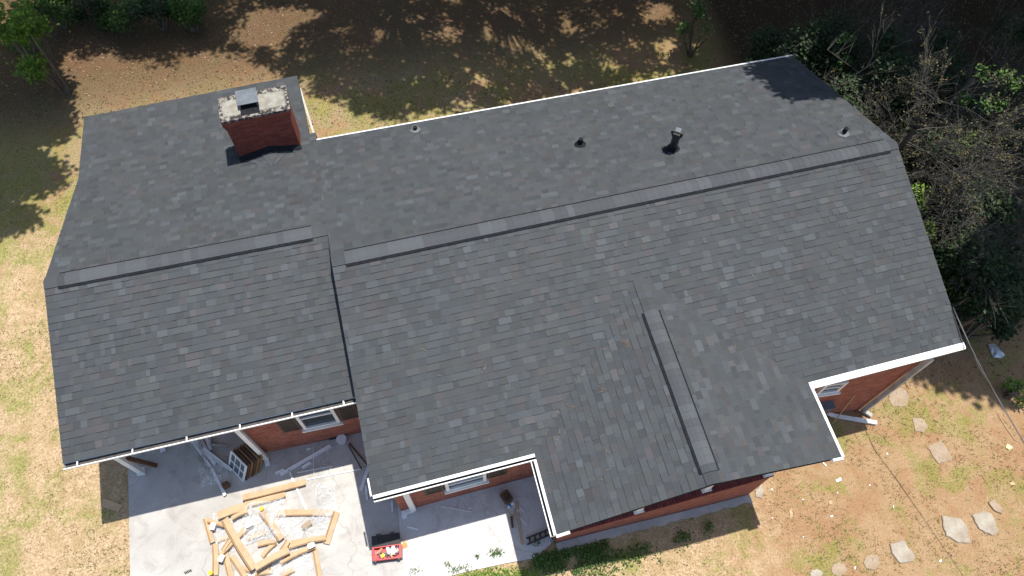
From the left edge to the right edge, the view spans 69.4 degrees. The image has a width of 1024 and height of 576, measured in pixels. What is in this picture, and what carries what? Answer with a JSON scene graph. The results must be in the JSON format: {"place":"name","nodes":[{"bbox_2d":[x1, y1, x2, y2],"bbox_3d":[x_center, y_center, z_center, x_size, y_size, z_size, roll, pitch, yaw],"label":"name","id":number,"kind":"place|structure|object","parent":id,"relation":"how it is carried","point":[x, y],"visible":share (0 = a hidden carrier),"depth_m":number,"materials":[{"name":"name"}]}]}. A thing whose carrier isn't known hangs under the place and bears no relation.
{"place":"outdoors","nodes":[
{"label":"outdoors","id":0,"kind":"place"},
{"bbox_2d":[128,430,403,575],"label":"patio","id":1,"kind":"structure","parent":0,"point":[174,502],"depth_m":16.49,"materials":[{"name":"concrete"}]},
{"bbox_2d":[125,456,156,467],"bbox_3d":[-8.273,3.875,16.494,0.360,0.900,0.090,-10,62,-6],"label":"timber","id":2,"kind":"object","parent":1,"relation":"on","point":[141,461],"visible":0.8,"depth_m":16.47,"materials":[{"name":"wood"}]},
{"bbox_2d":[188,442,205,468],"bbox_3d":[-7.242,3.853,17.025,0.052,0.055,0.798,-37,68,-19],"label":"trim strip","id":3,"kind":"object","parent":1,"relation":"on","point":[196,454],"depth_m":17.02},
{"bbox_2d":[191,441,211,467],"bbox_3d":[-7.158,3.811,17.010,0.064,0.045,0.827,-39,69,-19],"label":"trim strip","id":4,"kind":"object","parent":3,"relation":"on","point":[200,454],"depth_m":17.00,"materials":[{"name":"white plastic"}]},
{"bbox_2d":[203,517,214,543],"bbox_3d":[-6.637,5.305,16.190,0.113,0.033,0.571,-23,64,-12],"label":"cardboard strip","id":5,"kind":"object","parent":1,"relation":"on","point":[209,532],"visible":1,"depth_m":16.18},
{"bbox_2d":[223,552,233,575],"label":"board","id":6,"kind":"object","parent":1,"relation":"on","point":[228,566],"visible":1,"depth_m":15.88,"materials":[{"name":"wood"}]},
{"bbox_2d":[217,503,246,519],"bbox_3d":[-6.200,4.934,16.351,0.646,0.075,0.208,-16,63,-10],"label":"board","id":7,"kind":"object","parent":1,"relation":"on","point":[228,511],"visible":1,"depth_m":16.37,"materials":[{"name":"wood"}]},
{"bbox_2d":[219,526,248,554],"bbox_3d":[-6.039,5.490,16.072,0.127,0.038,0.764,37,67,18],"label":"board","id":8,"kind":"object","parent":1,"relation":"on","point":[242,532],"visible":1,"depth_m":16.05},
{"bbox_2d":[228,450,246,481],"bbox_3d":[-6.203,4.027,16.704,0.552,0.534,0.312,38,67,18],"label":"window sash","id":9,"kind":"object","parent":1,"relation":"on","point":[237,464],"depth_m":16.67,"materials":[{"name":"white wood"}]},
{"bbox_2d":[221,517,255,570],"bbox_3d":[-5.890,5.505,15.925,0.174,0.046,1.312,-35,67,-18],"label":"timber board","id":10,"kind":"object","parent":1,"relation":"on","point":[248,560],"visible":1,"depth_m":15.93,"materials":[{"name":"wood"}]},
{"bbox_2d":[254,547,289,570],"bbox_3d":[-5.118,5.770,15.755,0.750,0.051,0.181,-25,65,-14],"label":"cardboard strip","id":11,"kind":"object","parent":10,"relation":"on","point":[262,563],"visible":1,"depth_m":15.77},
{"bbox_2d":[233,448,249,479],"bbox_3d":[-6.140,3.990,16.724,0.552,0.534,0.312,38,67,18],"label":"window sash","id":12,"kind":"object","parent":1,"relation":"on","point":[241,457],"depth_m":16.58,"materials":[{"name":"brown"}]},
{"bbox_2d":[236,447,253,478],"bbox_3d":[-6.076,3.954,16.743,0.552,0.534,0.312,38,67,18],"label":"window sash","id":13,"kind":"object","parent":1,"relation":"on","point":[244,455],"depth_m":16.60,"materials":[{"name":"brown wood"}]},
{"bbox_2d":[242,566,251,572],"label":"cardboard strip","id":14,"kind":"object","parent":1,"relation":"on","point":[246,569],"visible":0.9,"depth_m":15.87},
{"bbox_2d":[229,555,247,575],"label":"wooden plank","id":15,"kind":"object","parent":14,"relation":"on","point":[237,565],"visible":1,"depth_m":15.87,"materials":[{"name":"wood"}]},
{"bbox_2d":[240,445,256,476],"bbox_3d":[-6.013,3.918,16.763,0.552,0.534,0.312,38,67,18],"label":"window sash","id":16,"kind":"object","parent":1,"relation":"on","point":[248,454],"depth_m":16.62,"materials":[{"name":"brown"}]},
{"bbox_2d":[243,443,259,474],"bbox_3d":[-5.949,3.881,16.782,0.552,0.534,0.312,38,67,18],"label":"window sash","id":17,"kind":"object","parent":1,"relation":"on","point":[251,452],"depth_m":16.64,"materials":[{"name":"brown wood"}]},
{"bbox_2d":[246,530,265,540],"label":"cardboard strip","id":18,"kind":"object","parent":1,"relation":"on","point":[256,535],"visible":1,"depth_m":16.19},
{"bbox_2d":[255,569,272,575],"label":"cardboard strip","id":19,"kind":"object","parent":1,"relation":"on","point":[264,572],"visible":0.99,"depth_m":15.84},
{"bbox_2d":[245,491,285,507],"bbox_3d":[-5.529,4.741,16.555,0.896,0.058,0.163,-14,63,-8],"label":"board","id":20,"kind":"object","parent":1,"relation":"on","point":[266,499],"visible":1,"depth_m":16.56,"materials":[{"name":"wood"}]},
{"bbox_2d":[261,544,276,557],"bbox_3d":[-5.283,5.677,16.049,0.129,0.040,0.384,36,67,17],"label":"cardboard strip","id":21,"kind":"object","parent":1,"relation":"on","point":[267,550],"visible":1,"depth_m":16.04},
{"bbox_2d":[257,538,275,546],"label":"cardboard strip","id":22,"kind":"object","parent":21,"relation":"on","point":[266,542],"visible":1,"depth_m":16.10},
{"bbox_2d":[242,479,305,500],"bbox_3d":[-5.354,4.544,16.635,1.406,0.049,0.174,-12,62,-7],"label":"timber board","id":23,"kind":"object","parent":1,"relation":"on","point":[273,490],"visible":1,"depth_m":16.64,"materials":[{"name":"wood"}]},
{"bbox_2d":[280,566,294,575],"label":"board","id":24,"kind":"object","parent":1,"relation":"on","point":[289,571],"visible":1,"depth_m":15.85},
{"bbox_2d":[276,509,334,516],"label":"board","id":25,"kind":"object","parent":1,"relation":"on","point":[306,512],"visible":1,"depth_m":16.43,"materials":[{"name":"wood"}]},
{"bbox_2d":[280,444,331,475],"bbox_3d":[-4.750,3.965,17.027,1.264,0.030,0.087,-29,66,-15],"label":"trim strip","id":26,"kind":"object","parent":1,"relation":"on","point":[303,461],"depth_m":17.02,"materials":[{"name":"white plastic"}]},
{"bbox_2d":[288,535,325,546],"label":"board","id":27,"kind":"object","parent":1,"relation":"on","point":[318,538],"visible":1,"depth_m":16.12,"materials":[{"name":"wood"}]},
{"bbox_2d":[288,539,308,548],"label":"cardboard strip","id":28,"kind":"object","parent":27,"relation":"on","point":[301,543],"visible":1,"depth_m":16.03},
{"bbox_2d":[312,548,321,575],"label":"board","id":29,"kind":"object","parent":1,"relation":"on","point":[316,561],"visible":1,"depth_m":15.95,"materials":[{"name":"wood"}]},
{"bbox_2d":[323,511,338,543],"bbox_3d":[-3.974,5.274,16.275,0.140,0.041,0.696,11,62,5],"label":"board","id":30,"kind":"object","parent":1,"relation":"on","point":[331,526],"visible":1,"depth_m":16.28,"materials":[{"name":"wood"}]},
{"bbox_2d":[336,434,346,444],"bbox_3d":[-3.962,3.538,17.213,0.236,0.150,0.236,-12,62,-7],"label":"bucket","id":31,"kind":"object","parent":1,"relation":"on","point":[341,439],"visible":1,"depth_m":17.15,"materials":[{"name":"white plastic"}]},
{"bbox_2d":[371,532,402,562],"bbox_3d":[-2.708,5.620,16.035,0.641,0.265,0.578,-6,62,-4],"label":"toolbox","id":32,"kind":"object","parent":1,"relation":"on","point":[387,547],"visible":1,"depth_m":15.97,"materials":[{"name":"red plastic"}]},
{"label":"trim strip","id":33,"kind":"object","parent":1,"relation":"on","visible":0},
{"bbox_2d":[202,447,232,470],"bbox_3d":[-6.747,3.917,16.924,0.873,0.105,0.064,31,65,15],"label":"trim strip","id":34,"kind":"object","parent":33,"relation":"on","point":[217,459],"depth_m":16.91,"materials":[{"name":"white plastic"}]},
{"bbox_2d":[397,476,554,575],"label":"porch floor","id":35,"kind":"structure","parent":0,"point":[441,536],"depth_m":16.33,"materials":[{"name":"concrete"}]},
{"bbox_2d":[409,538,562,573],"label":"weeds","id":36,"kind":"object","parent":35,"relation":"on","point":[497,553],"visible":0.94,"depth_m":16.03,"materials":[{"name":"green plant"}]},
{"bbox_2d":[526,529,549,544],"bbox_3d":[0.783,5.392,16.310,1.030,0.100,0.159,-20,64,-11],"label":"ladder","id":37,"kind":"object","parent":35,"relation":"on","point":[535,539],"visible":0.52,"depth_m":16.23,"materials":[{"name":"black metal"}]},
{"bbox_2d":[500,489,512,504],"bbox_3d":[-0.125,4.664,16.544,0.200,0.310,0.240,-31,66,-16],"label":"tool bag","id":38,"kind":"object","parent":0,"point":[506,496],"visible":1,"depth_m":16.50,"materials":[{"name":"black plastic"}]},
{"bbox_2d":[0,0,1023,575],"bbox_3d":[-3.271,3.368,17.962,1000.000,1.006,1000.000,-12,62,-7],"label":"ground","id":39,"kind":"structure","parent":0,"point":[34,422],"depth_m":20.46,"materials":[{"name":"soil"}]},
{"bbox_2d":[1,30,47,60],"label":"shrub","id":40,"kind":"object","parent":39,"relation":"on","point":[33,52],"visible":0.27,"depth_m":22.14,"materials":[{"name":"green plant"}]},
{"bbox_2d":[0,0,71,94],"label":"tree","id":41,"kind":"object","parent":39,"relation":"on","point":[17,28],"visible":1,"depth_m":20.43,"materials":[{"name":"green plant"}]},
{"bbox_2d":[18,0,78,29],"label":"bush","id":42,"kind":"object","parent":39,"relation":"on","point":[57,9],"visible":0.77,"depth_m":22.63,"materials":[{"name":"green plant"}]},
{"bbox_2d":[64,0,117,31],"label":"bush","id":43,"kind":"object","parent":39,"relation":"on","point":[87,5],"visible":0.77,"depth_m":22.94,"materials":[{"name":"green plant"}]},
{"bbox_2d":[99,498,122,512],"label":"scrap board","id":44,"kind":"object","parent":39,"relation":"on","point":[110,505],"visible":1,"depth_m":16.52,"materials":[{"name":"wood"}]},
{"bbox_2d":[91,0,148,33],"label":"bush","id":45,"kind":"object","parent":39,"relation":"on","point":[117,18],"visible":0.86,"depth_m":22.68,"materials":[{"name":"green plant"}]},
{"bbox_2d":[126,0,176,30],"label":"bush","id":46,"kind":"object","parent":39,"relation":"on","point":[151,7],"visible":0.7,"depth_m":22.52,"materials":[{"name":"green plant"}]},
{"bbox_2d":[161,0,207,31],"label":"bush","id":47,"kind":"object","parent":39,"relation":"on","point":[187,12],"visible":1,"depth_m":22.72,"materials":[{"name":"green plant"}]},
{"bbox_2d":[452,564,540,575],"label":"weeds","id":48,"kind":"object","parent":39,"relation":"on","point":[506,570],"visible":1,"depth_m":15.91,"materials":[{"name":"green plant"}]},
{"bbox_2d":[43,55,965,550],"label":"brick house","id":49,"kind":"structure","parent":39,"relation":"on","point":[261,267],"depth_m":15.34,"materials":[{"name":"grey"}]},
{"bbox_2d":[295,409,343,432],"bbox_3d":[-4.171,2.727,15.773,0.900,1.308,0.160,-11,62,-7],"label":"window","id":50,"kind":"structure","parent":49,"relation":"in","point":[328,418],"depth_m":16.07,"materials":[{"name":"white paint"}]},
{"bbox_2d":[444,474,488,494],"bbox_3d":[-0.977,4.053,15.562,0.982,0.807,0.160,-13,62,-8],"label":"window","id":51,"kind":"structure","parent":49,"relation":"in","point":[479,480],"depth_m":15.78,"materials":[{"name":"white paint"}]},
{"bbox_2d":[815,380,848,396],"bbox_3d":[7.149,2.238,16.577,0.640,0.657,0.160,-7,62,-5],"label":"window","id":52,"kind":"structure","parent":49,"relation":"in","point":[833,389],"depth_m":16.64,"materials":[{"name":"white paint"}]},
{"bbox_2d":[953,307,1023,443],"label":"service cable","id":53,"kind":"object","parent":49,"relation":"attached to","point":[986,377],"visible":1,"depth_m":15.24,"materials":[{"name":"rubber"}]},
{"bbox_2d":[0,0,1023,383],"bbox_3d":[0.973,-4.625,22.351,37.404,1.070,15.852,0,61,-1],"label":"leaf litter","id":54,"kind":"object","parent":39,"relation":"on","point":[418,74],"visible":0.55,"depth_m":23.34,"materials":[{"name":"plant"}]},
{"bbox_2d":[532,520,714,575],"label":"ivy","id":55,"kind":"object","parent":39,"relation":"on","point":[543,562],"visible":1,"depth_m":16.13,"materials":[{"name":"green plant"}]},
{"bbox_2d":[676,0,719,57],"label":"shrub","id":56,"kind":"object","parent":39,"relation":"on","point":[699,7],"visible":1,"depth_m":23.29,"materials":[{"name":"green plant"}]},
{"bbox_2d":[741,22,822,77],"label":"bush","id":57,"kind":"object","parent":39,"relation":"on","point":[766,39],"visible":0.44,"depth_m":21.92,"materials":[{"name":"green plant"}]},
{"bbox_2d":[777,1,869,86],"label":"bush","id":58,"kind":"object","parent":39,"relation":"on","point":[822,27],"visible":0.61,"depth_m":20.75,"materials":[{"name":"green plant"}]},
{"bbox_2d":[831,563,846,575],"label":"stepping stone","id":59,"kind":"object","parent":39,"relation":"on","point":[838,569],"visible":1,"depth_m":16.95,"materials":[{"name":"stone"}]},
{"bbox_2d":[820,31,859,80],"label":"shrub","id":60,"kind":"object","parent":39,"relation":"on","point":[844,41],"visible":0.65,"depth_m":20.26,"materials":[{"name":"green plant"}]},
{"bbox_2d":[782,20,912,101],"bbox_3d":[9.257,-5.756,21.203,2.917,4.318,2.985,-12,62,-7],"label":"bush","id":61,"kind":"object","parent":39,"relation":"on","point":[890,36],"visible":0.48,"depth_m":20.40,"materials":[{"name":"green plant"}]},
{"bbox_2d":[826,413,876,424],"bbox_3d":[8.537,3.267,18.591,1.281,0.200,0.098,9,62,4],"label":"downspout piece","id":62,"kind":"object","parent":39,"relation":"on","point":[858,419],"visible":0.93,"depth_m":18.60,"materials":[{"name":"white paint"}]},
{"bbox_2d":[821,46,914,125],"bbox_3d":[9.658,-5.225,21.150,2.176,3.909,3.046,10,62,5],"label":"bush","id":63,"kind":"object","parent":39,"relation":"on","point":[849,85],"visible":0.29,"depth_m":19.95,"materials":[{"name":"green plant"}]},
{"bbox_2d":[797,25,939,133],"bbox_3d":[10.642,-4.572,20.971,4.478,3.906,5.649,-12,62,-7],"label":"vine tree","id":64,"kind":"object","parent":39,"relation":"on","point":[841,56],"visible":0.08,"depth_m":20.55,"materials":[{"name":"plant"}]},
{"bbox_2d":[863,554,879,569],"bbox_3d":[8.297,6.340,17.096,0.411,0.132,0.331,-12,62,-7],"label":"stepping stone","id":65,"kind":"object","parent":39,"relation":"on","point":[869,562],"visible":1,"depth_m":17.04,"materials":[{"name":"stone"}]},
{"bbox_2d":[822,44,932,119],"bbox_3d":[10.484,-5.277,20.888,3.603,4.440,3.142,3,61,1],"label":"bush","id":66,"kind":"object","parent":39,"relation":"on","point":[900,61],"visible":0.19,"depth_m":19.31,"materials":[{"name":"green plant"}]},
{"bbox_2d":[842,81,927,135],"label":"bush","id":67,"kind":"object","parent":39,"relation":"on","point":[900,104],"visible":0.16,"depth_m":19.25,"materials":[{"name":"green plant"}]},
{"bbox_2d":[838,51,941,133],"bbox_3d":[10.181,-4.663,20.566,2.848,4.416,2.346,26,64,13],"label":"bush","id":68,"kind":"object","parent":39,"relation":"on","point":[887,81],"visible":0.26,"depth_m":19.26,"materials":[{"name":"green plant"}]},
{"bbox_2d":[801,0,983,167],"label":"vine tree","id":69,"kind":"object","parent":39,"relation":"on","point":[910,38],"visible":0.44,"depth_m":19.47,"materials":[{"name":"brown plant"}]},
{"bbox_2d":[888,388,909,406],"bbox_3d":[9.937,2.837,19.026,0.594,0.130,0.489,-12,62,-7],"label":"stepping stone","id":70,"kind":"object","parent":39,"relation":"on","point":[900,399],"visible":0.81,"depth_m":18.96,"materials":[{"name":"stone"}]},
{"bbox_2d":[775,0,1023,210],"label":"vine tree","id":71,"kind":"object","parent":39,"relation":"on","point":[903,22],"visible":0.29,"depth_m":20.52,"materials":[{"name":"brown plant"}]},
{"bbox_2d":[889,540,914,562],"bbox_3d":[9.054,6.153,17.201,0.509,0.160,0.494,-12,62,-7],"label":"stepping stone","id":72,"kind":"object","parent":39,"relation":"on","point":[901,552],"visible":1,"depth_m":17.13,"materials":[{"name":"stone"}]},
{"bbox_2d":[912,418,927,432],"bbox_3d":[10.301,3.486,18.678,0.358,0.127,0.396,2,61,0],"label":"stepping stone","id":73,"kind":"object","parent":39,"relation":"on","point":[920,424],"visible":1,"depth_m":18.63,"materials":[{"name":"stone"}]},
{"bbox_2d":[911,181,930,209],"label":"shrub","id":74,"kind":"object","parent":39,"relation":"on","point":[917,188],"visible":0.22,"depth_m":17.80,"materials":[{"name":"green plant"}]},
{"bbox_2d":[823,40,1023,223],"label":"vine tree","id":75,"kind":"object","parent":39,"relation":"on","point":[907,138],"visible":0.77,"depth_m":17.60,"materials":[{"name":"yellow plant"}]},
{"bbox_2d":[876,44,976,136],"bbox_3d":[10.786,-4.536,20.345,2.629,4.666,2.599,16,62,8],"label":"bush","id":76,"kind":"object","parent":39,"relation":"on","point":[957,58],"visible":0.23,"depth_m":18.78,"materials":[{"name":"green plant"}]},
{"bbox_2d":[887,113,967,175],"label":"bush","id":77,"kind":"object","parent":39,"relation":"on","point":[907,131],"visible":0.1,"depth_m":19.13,"materials":[{"name":"green plant"}]},
{"bbox_2d":[923,216,937,238],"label":"shrub","id":78,"kind":"object","parent":39,"relation":"on","point":[928,225],"visible":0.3,"depth_m":17.94,"materials":[{"name":"green plant"}]},
{"bbox_2d":[902,145,965,212],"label":"bush","id":79,"kind":"object","parent":39,"relation":"on","point":[922,176],"visible":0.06,"depth_m":19.35,"materials":[{"name":"green plant"}]},
{"bbox_2d":[847,35,1023,245],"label":"vine tree","id":80,"kind":"object","parent":39,"relation":"on","point":[989,170],"visible":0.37,"depth_m":17.72,"materials":[{"name":"brown plant"}]},
{"bbox_2d":[872,99,1000,183],"bbox_3d":[11.234,-3.647,20.288,3.440,3.948,2.257,41,69,19],"label":"bush","id":81,"kind":"object","parent":39,"relation":"on","point":[941,131],"visible":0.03,"depth_m":18.83,"materials":[{"name":"green plant"}]},
{"bbox_2d":[927,440,951,463],"bbox_3d":[10.592,4.107,18.339,0.449,0.142,0.549,-21,64,-12],"label":"stepping stone","id":82,"kind":"object","parent":39,"relation":"on","point":[939,451],"visible":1,"depth_m":18.28,"materials":[{"name":"stone"}]},
{"bbox_2d":[873,64,1023,256],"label":"vine tree","id":83,"kind":"object","parent":39,"relation":"on","point":[917,176],"visible":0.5,"depth_m":17.72,"materials":[{"name":"brown plant"}]},
{"bbox_2d":[878,71,1023,297],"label":"vine tree","id":84,"kind":"object","parent":39,"relation":"on","point":[949,203],"visible":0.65,"depth_m":17.37,"materials":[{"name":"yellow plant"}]},
{"bbox_2d":[886,0,1023,207],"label":"vine tree","id":85,"kind":"object","parent":39,"relation":"on","point":[969,83],"visible":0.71,"depth_m":17.67,"materials":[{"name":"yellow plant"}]},
{"bbox_2d":[941,515,969,542],"bbox_3d":[10.453,5.721,17.462,0.598,0.160,0.584,8,62,3],"label":"stepping stone","id":86,"kind":"object","parent":39,"relation":"on","point":[955,529],"visible":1,"depth_m":17.39,"materials":[{"name":"stone"}]},
{"bbox_2d":[933,225,981,295],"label":"bush","id":87,"kind":"object","parent":39,"relation":"on","point":[951,252],"visible":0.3,"depth_m":17.41,"materials":[{"name":"green plant"}]},
{"bbox_2d":[910,125,1012,225],"bbox_3d":[11.013,-2.510,19.471,2.309,4.320,2.760,41,68,19],"label":"bush","id":88,"kind":"object","parent":39,"relation":"on","point":[929,182],"visible":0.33,"depth_m":18.58,"materials":[{"name":"green plant"}]},
{"bbox_2d":[903,127,1023,321],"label":"vine tree","id":89,"kind":"object","parent":39,"relation":"on","point":[966,253],"visible":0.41,"depth_m":17.22,"materials":[{"name":"green plant"}]},
{"bbox_2d":[907,10,1023,132],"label":"bush","id":90,"kind":"object","parent":39,"relation":"on","point":[1019,32],"visible":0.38,"depth_m":19.00,"materials":[{"name":"green plant"}]},
{"bbox_2d":[907,59,1023,204],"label":"bush","id":91,"kind":"object","parent":39,"relation":"on","point":[1021,89],"visible":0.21,"depth_m":18.01,"materials":[{"name":"green plant"}]},
{"bbox_2d":[914,62,1023,180],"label":"shrub","id":92,"kind":"object","parent":39,"relation":"on","point":[967,99],"visible":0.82,"depth_m":17.05,"materials":[{"name":"green plant"}]},
{"bbox_2d":[931,239,1011,309],"bbox_3d":[10.981,0.018,18.634,2.234,3.370,1.957,-12,62,-7],"label":"bush","id":93,"kind":"object","parent":39,"relation":"on","point":[993,275],"visible":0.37,"depth_m":17.46,"materials":[{"name":"green plant"}]},
{"bbox_2d":[923,176,1023,258],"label":"bush","id":94,"kind":"object","parent":39,"relation":"on","point":[1006,212],"visible":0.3,"depth_m":17.44,"materials":[{"name":"green plant"}]},
{"bbox_2d":[945,245,1001,305],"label":"bush","id":95,"kind":"object","parent":39,"relation":"on","point":[954,298],"visible":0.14,"depth_m":18.39,"materials":[{"name":"green plant"}]},
{"bbox_2d":[926,107,1023,217],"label":"bush","id":96,"kind":"object","parent":39,"relation":"on","point":[963,138],"visible":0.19,"depth_m":18.01,"materials":[{"name":"green plant"}]},
{"bbox_2d":[932,209,1023,323],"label":"bush","id":97,"kind":"object","parent":39,"relation":"on","point":[981,300],"visible":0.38,"depth_m":17.23,"materials":[{"name":"green plant"}]},
{"bbox_2d":[935,171,1023,275],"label":"bush","id":98,"kind":"object","parent":39,"relation":"on","point":[986,198],"visible":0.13,"depth_m":17.44,"materials":[{"name":"green plant"}]},
{"bbox_2d":[971,511,997,535],"bbox_3d":[11.216,5.599,17.536,0.489,0.163,0.563,-12,62,-7],"label":"stepping stone","id":99,"kind":"object","parent":39,"relation":"on","point":[984,522],"visible":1,"depth_m":17.48,"materials":[{"name":"stone"}]},
{"bbox_2d":[950,273,1023,330],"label":"bush","id":100,"kind":"object","parent":39,"relation":"on","point":[1011,294],"visible":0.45,"depth_m":17.77,"materials":[{"name":"green plant"}]},
{"bbox_2d":[961,277,1023,345],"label":"bush","id":101,"kind":"object","parent":39,"relation":"on","point":[1006,333],"visible":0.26,"depth_m":18.72,"materials":[{"name":"green plant"}]},
{"bbox_2d":[988,499,1002,513],"bbox_3d":[11.569,5.259,17.720,0.214,0.161,0.361,-24,64,-13],"label":"stepping stone","id":102,"kind":"object","parent":39,"relation":"on","point":[994,505],"visible":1,"depth_m":17.65,"materials":[{"name":"stone"}]},
{"bbox_2d":[988,344,1004,357],"bbox_3d":[12.855,1.650,19.608,0.320,0.114,0.444,-12,62,-7],"label":"metal sheet","id":103,"kind":"object","parent":39,"relation":"on","point":[996,351],"visible":1,"depth_m":19.59,"materials":[{"name":"metal"}]},
{"bbox_2d":[999,376,1023,407],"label":"shrub","id":104,"kind":"object","parent":39,"relation":"on","point":[1013,386],"visible":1,"depth_m":18.82,"materials":[{"name":"green plant"}]},
{"bbox_3d":[-6.808,4.157,16.801,0.670,0.165,0.622,-12,62,-7],"label":"plastic film","id":105,"kind":"object","parent":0,"visible":0},
{"bbox_2d":[210,467,226,495],"bbox_3d":[-6.632,4.375,16.694,0.064,0.075,0.726,-31,66,-16],"label":"trim strip","id":106,"kind":"object","parent":105,"relation":"on","point":[218,482],"depth_m":16.68,"materials":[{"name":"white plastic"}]},
{"bbox_3d":[-6.220,5.320,16.218,0.656,0.075,0.937,-12,62,-7],"label":"plastic film","id":107,"kind":"object","parent":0,"visible":0},
{"bbox_2d":[212,544,218,575],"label":"board","id":108,"kind":"object","parent":107,"relation":"on","point":[215,561],"visible":1,"depth_m":15.91,"materials":[{"name":"wood"}]},
{"bbox_3d":[-4.835,5.844,15.914,1.057,0.166,0.634,-12,62,-7],"label":"plastic film","id":109,"kind":"object","parent":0,"visible":0},
{"bbox_2d":[281,546,314,559],"bbox_3d":[-4.613,5.724,15.964,0.728,0.042,0.130,-21,64,-12],"label":"board","id":110,"kind":"object","parent":109,"relation":"on","point":[303,550],"visible":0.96,"depth_m":15.98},
{"bbox_3d":[-5.456,5.096,16.213,0.956,0.158,0.971,-12,62,-7],"label":"plastic film","id":111,"kind":"object","parent":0,"visible":0},
{"bbox_2d":[259,509,283,540],"bbox_3d":[-5.274,5.185,16.199,0.160,0.047,0.807,-38,68,-19],"label":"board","id":112,"kind":"object","parent":111,"relation":"on","point":[270,523],"visible":1,"depth_m":16.20,"materials":[{"name":"wood"}]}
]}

